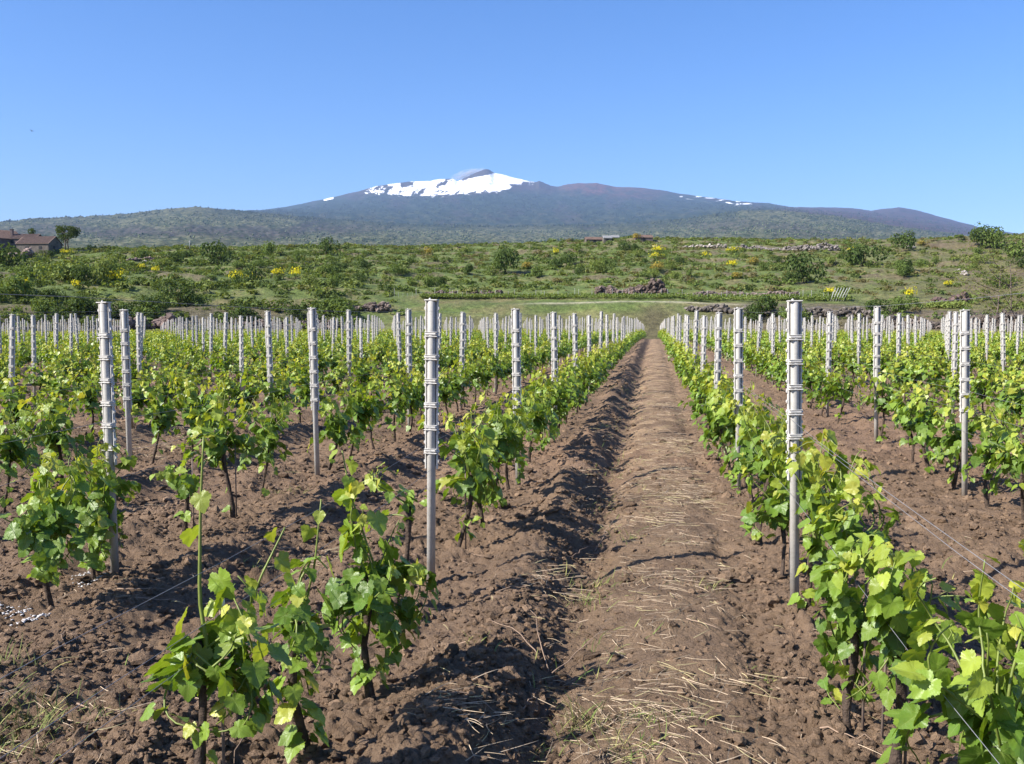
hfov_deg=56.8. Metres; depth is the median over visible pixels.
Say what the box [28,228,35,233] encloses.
pine tree
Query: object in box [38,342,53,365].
grapevine
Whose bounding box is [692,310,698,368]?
vineyard post
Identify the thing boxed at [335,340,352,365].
grapevine
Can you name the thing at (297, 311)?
bush
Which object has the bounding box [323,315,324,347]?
vineyard post
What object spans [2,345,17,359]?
grapevine
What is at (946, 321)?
vineyard post
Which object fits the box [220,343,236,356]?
grapevine
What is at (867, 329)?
vineyard post
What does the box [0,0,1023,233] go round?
sky
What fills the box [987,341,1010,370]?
grapevine
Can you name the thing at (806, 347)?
grapevine
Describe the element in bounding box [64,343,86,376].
grapevine
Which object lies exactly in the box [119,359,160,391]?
grapevine
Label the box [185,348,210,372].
grapevine
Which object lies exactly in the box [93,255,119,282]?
bush
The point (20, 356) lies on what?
grapevine
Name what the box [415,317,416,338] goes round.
vineyard post
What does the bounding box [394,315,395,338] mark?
vineyard post
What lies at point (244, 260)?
scrub
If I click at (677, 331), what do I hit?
vineyard post
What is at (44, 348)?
grapevine
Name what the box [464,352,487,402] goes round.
grapevine
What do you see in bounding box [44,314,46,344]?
vineyard post
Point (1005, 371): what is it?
grapevine
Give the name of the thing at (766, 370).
grapevine
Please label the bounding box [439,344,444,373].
grapevine
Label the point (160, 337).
vine mass
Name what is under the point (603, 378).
grapevine
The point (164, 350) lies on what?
grapevine
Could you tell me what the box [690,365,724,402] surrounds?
grapevine
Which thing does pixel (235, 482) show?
vine stake
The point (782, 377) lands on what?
grapevine
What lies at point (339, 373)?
grapevine
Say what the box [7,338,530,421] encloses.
trellis wire
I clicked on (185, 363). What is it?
grapevine
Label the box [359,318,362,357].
vineyard post
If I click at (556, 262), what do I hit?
bush
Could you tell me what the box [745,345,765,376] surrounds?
grapevine
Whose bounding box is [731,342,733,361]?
grapevine
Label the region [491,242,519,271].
bush
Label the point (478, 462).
grapevine
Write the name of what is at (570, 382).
grapevine
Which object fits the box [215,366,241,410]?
grapevine
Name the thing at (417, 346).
grapevine
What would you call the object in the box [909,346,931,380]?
grapevine
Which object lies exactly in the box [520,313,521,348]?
vineyard post
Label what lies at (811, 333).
vineyard post
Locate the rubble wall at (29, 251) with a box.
[8,247,33,257]
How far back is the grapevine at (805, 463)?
5.17 m
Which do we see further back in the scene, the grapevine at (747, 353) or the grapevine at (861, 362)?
the grapevine at (747, 353)
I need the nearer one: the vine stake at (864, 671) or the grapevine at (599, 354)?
the vine stake at (864, 671)
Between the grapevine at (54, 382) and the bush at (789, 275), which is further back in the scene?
the bush at (789, 275)
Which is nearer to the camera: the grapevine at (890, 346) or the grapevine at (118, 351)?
the grapevine at (118, 351)
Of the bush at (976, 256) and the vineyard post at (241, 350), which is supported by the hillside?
the bush at (976, 256)
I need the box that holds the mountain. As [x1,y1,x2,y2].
[0,169,1018,248]
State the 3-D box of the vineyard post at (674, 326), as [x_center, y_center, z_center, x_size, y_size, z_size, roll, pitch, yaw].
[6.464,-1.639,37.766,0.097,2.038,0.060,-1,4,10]
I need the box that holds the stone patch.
[957,269,968,275]
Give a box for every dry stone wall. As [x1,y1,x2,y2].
[425,289,502,293]
[673,290,798,295]
[729,242,839,250]
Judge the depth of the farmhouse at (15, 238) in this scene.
278.73 m
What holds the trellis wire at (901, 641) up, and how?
attached to the vineyard post at (794, 369)
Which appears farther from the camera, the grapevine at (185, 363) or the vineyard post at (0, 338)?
the vineyard post at (0, 338)
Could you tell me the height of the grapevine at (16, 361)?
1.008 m
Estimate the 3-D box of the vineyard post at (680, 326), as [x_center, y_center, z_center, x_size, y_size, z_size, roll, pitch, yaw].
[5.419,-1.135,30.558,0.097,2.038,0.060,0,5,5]
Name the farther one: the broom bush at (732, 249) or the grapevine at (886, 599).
the broom bush at (732, 249)
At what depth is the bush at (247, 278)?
170.87 m
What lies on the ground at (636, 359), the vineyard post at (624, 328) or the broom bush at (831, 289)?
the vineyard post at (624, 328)
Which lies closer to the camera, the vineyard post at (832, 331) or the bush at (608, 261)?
the vineyard post at (832, 331)
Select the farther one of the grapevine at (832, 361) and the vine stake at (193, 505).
the grapevine at (832, 361)
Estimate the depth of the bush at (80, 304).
132.95 m
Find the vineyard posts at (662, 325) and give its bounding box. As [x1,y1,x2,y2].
[1,288,1023,340]
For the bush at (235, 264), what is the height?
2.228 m
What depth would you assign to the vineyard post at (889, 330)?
36.54 m
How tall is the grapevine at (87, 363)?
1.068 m
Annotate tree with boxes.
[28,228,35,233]
[935,229,1023,330]
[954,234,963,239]
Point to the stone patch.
(963, 271)
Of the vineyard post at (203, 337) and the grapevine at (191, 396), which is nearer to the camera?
the grapevine at (191, 396)
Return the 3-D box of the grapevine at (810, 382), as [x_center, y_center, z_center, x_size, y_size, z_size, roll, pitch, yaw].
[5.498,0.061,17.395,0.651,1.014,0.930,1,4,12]
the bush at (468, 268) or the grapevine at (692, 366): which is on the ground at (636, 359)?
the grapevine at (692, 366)
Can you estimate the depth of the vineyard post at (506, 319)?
35.13 m
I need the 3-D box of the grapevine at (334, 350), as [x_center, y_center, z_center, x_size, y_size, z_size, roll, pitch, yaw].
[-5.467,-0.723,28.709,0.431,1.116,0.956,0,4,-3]
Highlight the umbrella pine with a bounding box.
[55,225,80,250]
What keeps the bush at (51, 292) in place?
on the hillside
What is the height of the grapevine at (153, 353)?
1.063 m
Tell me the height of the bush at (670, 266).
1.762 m
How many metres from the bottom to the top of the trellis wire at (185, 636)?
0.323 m
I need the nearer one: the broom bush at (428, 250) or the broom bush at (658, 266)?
the broom bush at (658, 266)
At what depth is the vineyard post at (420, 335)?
39.31 m
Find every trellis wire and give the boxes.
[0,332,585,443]
[0,334,525,393]
[0,336,509,397]
[0,340,615,678]
[0,383,558,758]
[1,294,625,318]
[1,357,503,485]
[2,381,446,514]
[3,333,491,375]
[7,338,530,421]
[9,314,526,318]
[50,465,457,763]
[98,311,584,318]
[683,293,1020,317]
[689,345,1023,589]
[696,351,1023,601]
[698,376,999,763]
[755,342,1023,405]
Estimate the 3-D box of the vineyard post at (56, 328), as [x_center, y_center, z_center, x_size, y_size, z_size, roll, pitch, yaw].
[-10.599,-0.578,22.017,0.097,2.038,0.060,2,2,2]
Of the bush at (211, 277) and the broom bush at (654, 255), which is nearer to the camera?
the bush at (211, 277)
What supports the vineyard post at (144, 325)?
on the ground at (636, 359)
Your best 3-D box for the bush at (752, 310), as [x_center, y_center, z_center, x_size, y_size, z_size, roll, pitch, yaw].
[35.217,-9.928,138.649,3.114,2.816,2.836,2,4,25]
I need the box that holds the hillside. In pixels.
[0,234,1023,338]
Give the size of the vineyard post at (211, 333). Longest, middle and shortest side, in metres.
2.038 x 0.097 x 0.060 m
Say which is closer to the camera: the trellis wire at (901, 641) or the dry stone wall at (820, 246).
the trellis wire at (901, 641)
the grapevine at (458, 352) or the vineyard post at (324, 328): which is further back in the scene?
the vineyard post at (324, 328)
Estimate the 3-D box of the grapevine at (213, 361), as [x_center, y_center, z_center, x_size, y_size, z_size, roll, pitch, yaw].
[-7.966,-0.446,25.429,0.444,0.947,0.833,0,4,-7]
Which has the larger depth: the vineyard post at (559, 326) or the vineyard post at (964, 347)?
the vineyard post at (559, 326)
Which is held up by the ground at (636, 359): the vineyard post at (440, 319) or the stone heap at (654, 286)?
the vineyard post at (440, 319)
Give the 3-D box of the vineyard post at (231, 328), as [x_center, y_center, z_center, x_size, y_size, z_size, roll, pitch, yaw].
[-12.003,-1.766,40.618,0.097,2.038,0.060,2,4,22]
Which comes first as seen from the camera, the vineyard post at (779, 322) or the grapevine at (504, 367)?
the grapevine at (504, 367)
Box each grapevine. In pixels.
[0,352,22,377]
[0,359,32,396]
[0,367,46,435]
[0,392,51,512]
[0,452,107,606]
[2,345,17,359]
[6,343,31,377]
[16,341,41,372]
[17,356,61,390]
[18,383,103,489]
[36,364,76,406]
[36,380,78,433]
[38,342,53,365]
[41,340,59,366]
[41,343,63,373]
[47,344,76,398]
[58,427,141,581]
[59,358,102,433]
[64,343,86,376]
[68,363,115,406]
[69,352,100,380]
[74,335,96,362]
[89,342,99,364]
[93,355,121,408]
[97,354,122,379]
[112,342,136,363]
[112,348,120,371]
[114,365,157,428]
[115,351,142,376]
[117,345,136,369]
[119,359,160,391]
[130,338,149,360]
[130,346,158,385]
[132,374,189,463]
[139,437,291,763]
[145,362,184,405]
[148,340,160,368]
[149,456,199,531]
[152,341,172,374]
[156,346,183,384]
[156,364,188,395]
[159,343,181,364]
[162,375,218,457]
[167,355,193,378]
[169,348,196,373]
[169,365,209,400]
[171,381,266,518]
[183,339,202,362]
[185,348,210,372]
[190,380,240,430]
[191,351,216,392]
[194,341,208,366]
[206,350,220,376]
[209,346,239,377]
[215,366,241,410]
[219,348,238,368]
[219,365,268,434]
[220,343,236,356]
[226,351,253,382]
[229,348,252,366]
[236,356,266,404]
[237,391,299,496]
[243,341,259,362]
[251,348,278,370]
[253,355,279,393]
[254,369,297,421]
[258,342,273,362]
[260,499,334,763]
[266,354,293,387]
[272,343,282,367]
[273,344,293,372]
[277,342,293,359]
[285,345,305,375]
[285,356,319,422]
[289,340,305,357]
[289,344,309,366]
[292,335,306,353]
[292,369,332,419]
[293,355,318,380]
[294,345,328,374]
[307,355,334,387]
[307,377,359,469]
[321,372,378,459]
[321,449,438,699]
[323,340,337,371]
[323,348,352,378]
[324,355,361,406]
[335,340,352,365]
[337,342,357,378]
[344,347,365,380]
[345,354,381,396]
[351,353,390,395]
[352,338,364,351]
[357,341,370,369]
[357,372,401,448]
[365,462,417,610]
[367,342,388,367]
[372,348,399,396]
[374,340,393,366]
[377,361,413,441]
[383,351,405,380]
[386,339,405,357]
[392,348,416,378]
[395,361,424,431]
[402,338,417,360]
[405,368,440,429]
[412,338,422,367]
[413,341,424,357]
[413,350,424,374]
[416,370,451,401]
[418,409,506,546]
[438,349,447,372]
[438,354,472,411]
[438,369,467,415]
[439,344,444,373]
[441,344,459,377]
[442,398,506,527]
[443,339,464,370]
[448,343,471,373]
[457,353,474,406]
[462,392,534,508]
[464,343,476,361]
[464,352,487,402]
[466,338,480,366]
[466,340,483,355]
[470,358,495,396]
[473,340,487,364]
[476,347,502,395]
[479,388,536,490]
[487,349,508,391]
[490,339,501,352]
[498,347,511,387]
[499,349,512,389]
[500,349,525,376]
[504,373,556,461]
[508,347,526,365]
[521,344,533,379]
[521,347,536,380]
[521,376,559,451]
[523,344,541,378]
[524,343,542,375]
[526,343,550,370]
[529,369,566,441]
[531,361,578,427]
[536,371,575,422]
[538,338,550,367]
[538,342,549,368]
[557,343,565,357]
[558,361,577,416]
[558,361,587,423]
[562,352,591,412]
[564,352,603,405]
[564,355,597,409]
[572,348,602,395]
[584,344,607,391]
[585,353,606,385]
[591,344,610,382]
[596,350,613,370]
[597,345,617,363]
[597,354,612,376]
[603,340,621,370]
[604,340,614,369]
[614,338,624,364]
[615,342,623,358]
[667,340,682,362]
[670,338,682,359]
[672,352,692,385]
[674,347,692,371]
[675,342,692,367]
[677,346,696,386]
[677,371,729,427]
[678,348,700,390]
[681,346,700,391]
[681,355,711,384]
[681,356,710,388]
[683,363,709,412]
[687,357,722,414]
[690,364,729,427]
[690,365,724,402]
[698,370,733,450]
[699,380,733,470]
[700,371,732,408]
[704,374,746,453]
[712,381,773,484]
[719,398,770,498]
[725,393,781,511]
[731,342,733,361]
[735,404,786,544]
[740,425,827,578]
[743,342,750,371]
[744,339,756,374]
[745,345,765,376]
[746,344,763,375]
[753,349,767,378]
[753,352,780,383]
[755,348,769,381]
[760,351,783,384]
[760,428,863,611]
[765,351,784,387]
[767,347,786,390]
[771,355,786,388]
[778,352,806,388]
[784,349,812,396]
[802,340,814,368]
[802,342,819,361]
[802,350,825,402]
[802,357,826,408]
[802,448,901,665]
[806,368,841,415]
[809,340,823,362]
[810,533,915,732]
[812,342,824,363]
[818,347,839,366]
[818,362,867,423]
[823,349,839,369]
[824,349,842,372]
[831,341,856,379]
[838,350,867,382]
[839,350,863,380]
[847,349,872,386]
[857,367,909,443]
[861,535,974,763]
[864,343,889,356]
[864,346,892,385]
[870,346,904,395]
[881,338,896,361]
[882,539,1023,763]
[885,343,905,363]
[886,357,915,395]
[887,376,939,463]
[890,346,923,400]
[894,382,959,473]
[902,351,932,393]
[904,341,927,366]
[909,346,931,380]
[912,351,949,406]
[914,344,939,371]
[924,399,981,488]
[928,339,945,354]
[929,349,947,374]
[929,362,959,416]
[933,350,959,371]
[946,368,978,413]
[957,346,982,371]
[959,364,1002,425]
[961,393,1022,507]
[970,344,982,375]
[970,348,990,372]
[976,354,1008,389]
[981,408,1023,519]
[984,356,1023,390]
[984,375,1023,426]
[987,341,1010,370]
[997,371,1023,441]
[1002,356,1023,383]
[1011,345,1023,374]
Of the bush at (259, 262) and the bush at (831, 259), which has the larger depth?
the bush at (831, 259)
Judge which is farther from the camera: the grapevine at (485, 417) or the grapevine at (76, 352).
the grapevine at (76, 352)
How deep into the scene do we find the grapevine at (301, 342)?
32.13 m
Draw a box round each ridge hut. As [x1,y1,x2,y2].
[584,237,601,242]
[602,235,611,242]
[634,235,653,241]
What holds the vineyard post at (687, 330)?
on the ground at (636, 359)
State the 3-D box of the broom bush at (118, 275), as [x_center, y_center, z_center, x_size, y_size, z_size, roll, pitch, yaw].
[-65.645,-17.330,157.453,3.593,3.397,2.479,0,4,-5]
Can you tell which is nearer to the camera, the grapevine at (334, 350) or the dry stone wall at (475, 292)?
the grapevine at (334, 350)
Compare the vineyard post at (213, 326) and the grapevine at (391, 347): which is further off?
the vineyard post at (213, 326)
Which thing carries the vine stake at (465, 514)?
on the ground at (636, 359)
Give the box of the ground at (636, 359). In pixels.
[0,339,1023,763]
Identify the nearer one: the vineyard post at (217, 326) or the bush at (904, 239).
the vineyard post at (217, 326)
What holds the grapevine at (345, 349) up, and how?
on the ground at (636, 359)
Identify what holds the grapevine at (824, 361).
on the ground at (636, 359)
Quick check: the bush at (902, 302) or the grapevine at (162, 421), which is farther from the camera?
the bush at (902, 302)
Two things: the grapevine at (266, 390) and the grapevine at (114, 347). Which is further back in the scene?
the grapevine at (114, 347)
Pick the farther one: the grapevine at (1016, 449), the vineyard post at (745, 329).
the vineyard post at (745, 329)
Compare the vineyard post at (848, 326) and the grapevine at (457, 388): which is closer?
the grapevine at (457, 388)
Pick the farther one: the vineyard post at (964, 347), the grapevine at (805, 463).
the vineyard post at (964, 347)
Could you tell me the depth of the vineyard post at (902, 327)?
50.41 m
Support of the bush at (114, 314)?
on the hillside
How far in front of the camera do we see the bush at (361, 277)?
181.52 m
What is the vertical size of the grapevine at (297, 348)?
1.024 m
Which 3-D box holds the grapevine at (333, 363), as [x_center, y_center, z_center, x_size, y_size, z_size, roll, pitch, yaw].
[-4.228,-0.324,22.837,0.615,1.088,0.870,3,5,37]
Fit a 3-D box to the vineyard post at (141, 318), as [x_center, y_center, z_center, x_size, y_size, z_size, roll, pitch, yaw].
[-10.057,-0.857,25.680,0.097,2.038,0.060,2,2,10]
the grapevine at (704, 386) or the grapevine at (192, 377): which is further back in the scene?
the grapevine at (192, 377)
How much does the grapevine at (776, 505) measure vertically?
1.059 m
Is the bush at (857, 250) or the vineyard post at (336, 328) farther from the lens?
the bush at (857, 250)
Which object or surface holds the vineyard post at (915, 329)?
on the ground at (636, 359)
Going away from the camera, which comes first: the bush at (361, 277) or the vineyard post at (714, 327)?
the vineyard post at (714, 327)
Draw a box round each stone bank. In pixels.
[243,319,339,329]
[683,303,871,317]
[870,309,1023,328]
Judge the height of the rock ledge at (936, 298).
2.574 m
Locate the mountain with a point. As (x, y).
(484, 184)
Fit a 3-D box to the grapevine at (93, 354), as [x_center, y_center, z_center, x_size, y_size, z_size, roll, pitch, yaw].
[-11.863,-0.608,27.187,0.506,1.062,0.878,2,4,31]
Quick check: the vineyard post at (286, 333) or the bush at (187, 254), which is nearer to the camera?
the vineyard post at (286, 333)
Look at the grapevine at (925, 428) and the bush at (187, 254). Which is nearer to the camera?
the grapevine at (925, 428)
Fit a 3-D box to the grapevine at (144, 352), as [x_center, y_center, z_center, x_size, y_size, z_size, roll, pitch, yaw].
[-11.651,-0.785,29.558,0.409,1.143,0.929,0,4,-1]
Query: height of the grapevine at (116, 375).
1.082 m
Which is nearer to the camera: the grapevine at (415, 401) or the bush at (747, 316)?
the grapevine at (415, 401)
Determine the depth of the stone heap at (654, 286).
157.98 m
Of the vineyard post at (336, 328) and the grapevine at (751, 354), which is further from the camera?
the vineyard post at (336, 328)
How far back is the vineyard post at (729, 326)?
37.52 m
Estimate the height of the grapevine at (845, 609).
0.902 m
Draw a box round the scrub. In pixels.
[0,232,1023,331]
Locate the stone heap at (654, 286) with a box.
[594,278,669,293]
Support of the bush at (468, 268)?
on the hillside
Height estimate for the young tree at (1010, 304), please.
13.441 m
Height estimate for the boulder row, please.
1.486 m
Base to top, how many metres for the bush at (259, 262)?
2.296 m
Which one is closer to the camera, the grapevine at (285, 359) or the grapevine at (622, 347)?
the grapevine at (285, 359)
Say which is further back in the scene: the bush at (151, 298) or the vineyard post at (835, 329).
the bush at (151, 298)
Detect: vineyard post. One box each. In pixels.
[0,317,1,356]
[8,314,15,423]
[17,316,20,349]
[22,318,24,343]
[30,316,36,395]
[41,318,42,338]
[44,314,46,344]
[53,316,54,338]
[54,314,58,377]
[62,316,63,338]
[69,314,72,354]
[74,314,79,362]
[86,316,89,344]
[92,316,94,345]
[96,300,118,572]
[96,318,98,341]
[119,309,132,470]
[130,361,132,429]
[135,314,141,379]
[140,313,142,358]
[143,316,145,337]
[179,316,181,340]
[182,317,183,341]
[186,318,187,339]
[191,316,193,358]
[195,316,197,351]
[201,317,204,361]
[209,313,212,375]
[213,317,214,334]
[216,318,218,336]
[223,312,227,376]
[231,317,232,340]
[238,315,243,391]
[250,316,253,353]
[255,317,256,339]
[264,311,273,417]
[276,317,278,354]
[285,317,288,361]
[290,315,293,343]
[307,307,319,474]
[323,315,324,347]
[332,317,334,369]
[335,318,337,349]
[340,316,343,342]
[346,310,351,395]
[351,317,352,340]
[356,316,357,338]
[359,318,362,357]
[367,315,369,345]
[372,316,373,341]
[374,315,375,338]
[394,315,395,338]
[396,312,401,377]
[405,308,412,433]
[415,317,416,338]
[419,316,421,350]
[424,298,439,579]
[439,313,441,370]
[449,317,451,344]
[455,317,456,340]
[459,312,464,410]
[464,314,466,362]
[469,315,470,348]
[483,317,485,339]
[486,317,488,352]
[494,313,497,393]
[504,316,507,347]
[508,316,509,344]
[511,308,521,484]
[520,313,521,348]
[529,318,531,346]
[534,315,536,370]
[539,317,540,337]
[547,313,550,367]
[550,311,558,438]
[558,315,560,362]
[568,316,570,358]
[572,313,577,412]
[587,315,591,395]
[599,311,602,359]
[605,314,608,371]
[612,314,615,342]
[616,317,618,361]
[621,317,623,341]
[623,316,624,354]
[673,315,674,339]
[676,313,678,340]
[679,315,681,342]
[683,314,685,346]
[685,315,689,385]
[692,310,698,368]
[700,315,706,405]
[710,316,711,350]
[714,312,722,394]
[714,317,715,353]
[726,318,730,360]
[733,307,743,489]
[744,317,746,368]
[750,319,751,337]
[755,314,761,376]
[769,317,770,341]
[771,313,774,382]
[778,316,780,350]
[786,299,803,603]
[804,317,805,342]
[810,316,813,346]
[818,316,821,346]
[825,311,832,415]
[831,314,833,370]
[834,315,836,344]
[848,316,849,337]
[851,315,853,348]
[857,313,861,382]
[862,317,864,339]
[866,317,867,345]
[873,306,880,443]
[880,315,883,344]
[886,317,887,336]
[888,316,890,342]
[896,313,901,389]
[902,318,903,338]
[906,315,909,373]
[914,316,916,345]
[919,317,922,339]
[922,318,923,340]
[942,317,944,337]
[945,314,947,358]
[947,311,951,360]
[951,311,958,413]
[959,309,970,495]
[970,318,972,347]
[975,318,977,346]
[985,315,988,360]
[991,318,993,337]
[1000,313,1005,392]
[1009,316,1012,337]
[1016,315,1020,354]
[1021,315,1022,341]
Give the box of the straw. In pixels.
[0,353,1020,763]
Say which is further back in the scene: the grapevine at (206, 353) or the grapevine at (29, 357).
the grapevine at (206, 353)
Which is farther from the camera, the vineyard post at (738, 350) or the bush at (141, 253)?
the bush at (141, 253)
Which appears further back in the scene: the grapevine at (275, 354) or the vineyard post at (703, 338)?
the grapevine at (275, 354)
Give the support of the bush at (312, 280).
on the hillside
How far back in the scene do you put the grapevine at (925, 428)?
9.83 m
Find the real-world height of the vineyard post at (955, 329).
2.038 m
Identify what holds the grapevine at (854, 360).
on the ground at (636, 359)
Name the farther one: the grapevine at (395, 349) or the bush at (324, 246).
the bush at (324, 246)
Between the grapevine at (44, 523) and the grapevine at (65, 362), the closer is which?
the grapevine at (44, 523)
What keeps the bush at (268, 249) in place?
on the hillside
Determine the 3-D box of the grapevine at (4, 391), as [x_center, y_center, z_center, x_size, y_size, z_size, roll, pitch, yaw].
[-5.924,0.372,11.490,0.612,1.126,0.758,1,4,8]
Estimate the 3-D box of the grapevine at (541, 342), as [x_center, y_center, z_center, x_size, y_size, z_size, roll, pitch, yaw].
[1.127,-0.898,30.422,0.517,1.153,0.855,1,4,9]
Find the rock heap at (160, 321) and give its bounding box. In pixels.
[116,312,179,330]
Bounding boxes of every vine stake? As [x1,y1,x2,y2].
[192,458,193,526]
[219,598,224,763]
[235,444,236,516]
[465,466,466,548]
[788,519,789,574]
[861,583,867,729]
[881,658,886,736]
[903,647,909,763]
[988,448,990,500]
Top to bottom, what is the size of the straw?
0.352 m
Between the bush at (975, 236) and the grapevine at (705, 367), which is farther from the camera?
the bush at (975, 236)
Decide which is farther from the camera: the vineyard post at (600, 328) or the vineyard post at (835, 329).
the vineyard post at (835, 329)
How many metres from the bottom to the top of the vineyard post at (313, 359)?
2.038 m
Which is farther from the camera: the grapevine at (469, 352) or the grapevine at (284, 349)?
the grapevine at (284, 349)
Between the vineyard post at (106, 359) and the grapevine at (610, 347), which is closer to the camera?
the vineyard post at (106, 359)
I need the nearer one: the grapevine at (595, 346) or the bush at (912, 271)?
the grapevine at (595, 346)
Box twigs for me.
[61,443,880,760]
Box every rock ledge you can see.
[120,256,158,261]
[325,301,393,311]
[926,292,970,304]
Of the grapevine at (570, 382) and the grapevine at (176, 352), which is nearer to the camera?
the grapevine at (570, 382)
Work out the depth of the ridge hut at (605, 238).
296.26 m
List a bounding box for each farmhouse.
[0,230,17,249]
[9,229,41,248]
[15,236,63,254]
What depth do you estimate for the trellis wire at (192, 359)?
14.91 m
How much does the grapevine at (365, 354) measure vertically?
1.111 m
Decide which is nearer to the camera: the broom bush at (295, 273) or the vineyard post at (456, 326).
the vineyard post at (456, 326)
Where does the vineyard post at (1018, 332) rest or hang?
on the ground at (636, 359)
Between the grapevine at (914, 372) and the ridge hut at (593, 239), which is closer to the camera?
the grapevine at (914, 372)
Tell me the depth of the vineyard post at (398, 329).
20.70 m
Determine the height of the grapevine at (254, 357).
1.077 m
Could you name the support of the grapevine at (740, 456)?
on the ground at (636, 359)
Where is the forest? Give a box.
[0,192,1016,246]
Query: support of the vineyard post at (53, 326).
on the ground at (636, 359)
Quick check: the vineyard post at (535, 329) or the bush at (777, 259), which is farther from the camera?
the bush at (777, 259)
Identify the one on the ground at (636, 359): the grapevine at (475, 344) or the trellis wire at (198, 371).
the grapevine at (475, 344)
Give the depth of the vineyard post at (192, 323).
37.02 m
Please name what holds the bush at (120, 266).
on the hillside
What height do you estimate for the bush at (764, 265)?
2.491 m
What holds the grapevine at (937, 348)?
on the ground at (636, 359)
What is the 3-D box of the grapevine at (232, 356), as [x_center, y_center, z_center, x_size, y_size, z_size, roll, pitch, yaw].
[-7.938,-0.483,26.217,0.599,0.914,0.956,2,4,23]
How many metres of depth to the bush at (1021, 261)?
207.88 m
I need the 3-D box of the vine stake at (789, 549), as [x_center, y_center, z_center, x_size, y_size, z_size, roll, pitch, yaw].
[1.770,1.011,6.034,0.011,0.720,0.010,1,4,8]
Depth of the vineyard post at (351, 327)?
43.57 m
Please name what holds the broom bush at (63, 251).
on the hillside
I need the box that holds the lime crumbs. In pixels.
[0,571,110,627]
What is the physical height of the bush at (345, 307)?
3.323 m
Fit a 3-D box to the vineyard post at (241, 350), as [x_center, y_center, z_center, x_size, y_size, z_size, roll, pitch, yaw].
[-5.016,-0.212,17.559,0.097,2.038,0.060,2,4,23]
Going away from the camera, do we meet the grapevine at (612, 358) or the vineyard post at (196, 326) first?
the grapevine at (612, 358)
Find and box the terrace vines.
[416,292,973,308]
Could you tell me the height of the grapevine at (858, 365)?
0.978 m
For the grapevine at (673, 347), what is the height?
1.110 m
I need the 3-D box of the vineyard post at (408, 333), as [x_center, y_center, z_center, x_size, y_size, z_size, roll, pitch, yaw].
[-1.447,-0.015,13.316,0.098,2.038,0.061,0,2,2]
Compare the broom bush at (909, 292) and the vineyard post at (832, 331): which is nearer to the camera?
the vineyard post at (832, 331)
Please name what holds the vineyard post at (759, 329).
on the ground at (636, 359)
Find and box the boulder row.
[684,244,726,247]
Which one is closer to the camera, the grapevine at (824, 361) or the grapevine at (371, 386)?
the grapevine at (371, 386)
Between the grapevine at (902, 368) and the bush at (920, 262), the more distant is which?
the bush at (920, 262)
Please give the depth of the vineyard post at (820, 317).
40.44 m
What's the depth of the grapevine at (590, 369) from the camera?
17.10 m
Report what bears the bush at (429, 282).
on the hillside
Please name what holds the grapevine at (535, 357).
on the ground at (636, 359)
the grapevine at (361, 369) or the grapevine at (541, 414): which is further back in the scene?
the grapevine at (361, 369)
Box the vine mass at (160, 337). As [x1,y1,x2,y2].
[0,328,1023,425]
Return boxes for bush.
[0,242,32,266]
[0,285,11,300]
[0,310,23,319]
[1,270,36,299]
[14,259,50,279]
[28,285,65,299]
[30,297,57,314]
[32,255,93,281]
[35,250,56,256]
[49,304,72,315]
[59,249,74,253]
[67,292,94,315]
[70,263,97,283]
[70,293,101,301]
[71,279,81,288]
[85,297,113,314]
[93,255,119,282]
[107,268,127,283]
[111,300,139,317]
[111,307,119,318]
[112,262,125,270]
[128,302,163,318]
[134,293,170,312]
[135,248,151,257]
[150,282,161,289]
[155,257,176,267]
[158,283,194,306]
[166,251,185,262]
[182,250,194,256]
[187,293,211,305]
[199,239,234,264]
[204,275,215,279]
[228,269,248,278]
[231,260,241,268]
[231,265,264,283]
[231,304,260,321]
[252,259,267,267]
[261,240,275,255]
[271,267,284,275]
[273,274,283,279]
[284,302,304,316]
[288,266,300,278]
[294,248,305,261]
[295,312,306,318]
[301,274,318,286]
[314,294,354,311]
[317,236,341,254]
[318,297,347,315]
[319,262,334,272]
[326,275,338,287]
[327,278,336,287]
[329,260,342,268]
[330,273,344,280]
[332,300,357,318]
[340,262,348,268]
[351,272,366,279]
[353,258,372,269]
[389,264,406,274]
[406,256,419,263]
[420,277,435,286]
[424,246,433,254]
[435,275,446,283]
[460,245,472,252]
[462,262,472,274]
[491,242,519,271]
[521,261,532,268]
[531,265,542,276]
[546,256,562,267]
[560,251,577,263]
[574,266,584,274]
[589,260,611,272]
[594,256,617,266]
[617,240,633,249]
[632,248,643,256]
[646,267,659,276]
[648,251,659,258]
[649,261,663,270]
[651,244,665,252]
[665,263,675,269]
[667,271,682,279]
[674,257,685,262]
[684,268,692,275]
[726,246,741,252]
[726,259,737,266]
[733,272,742,277]
[743,305,762,320]
[743,314,755,320]
[746,257,759,264]
[748,294,778,314]
[758,261,770,270]
[768,255,782,262]
[776,304,807,316]
[781,269,802,281]
[782,309,812,323]
[783,250,827,282]
[823,287,834,292]
[826,255,835,264]
[840,239,889,265]
[842,253,862,264]
[864,297,890,309]
[870,309,891,318]
[889,296,912,312]
[890,230,915,248]
[891,259,900,264]
[894,262,911,275]
[896,257,912,269]
[898,266,913,276]
[904,286,916,297]
[913,258,928,265]
[917,240,925,244]
[943,281,953,285]
[959,305,973,314]
[962,252,988,262]
[968,221,1000,245]
[972,246,983,253]
[980,226,1006,248]
[981,272,1009,286]
[1001,238,1023,256]
[1006,257,1023,267]
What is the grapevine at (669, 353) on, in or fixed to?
on the ground at (636, 359)

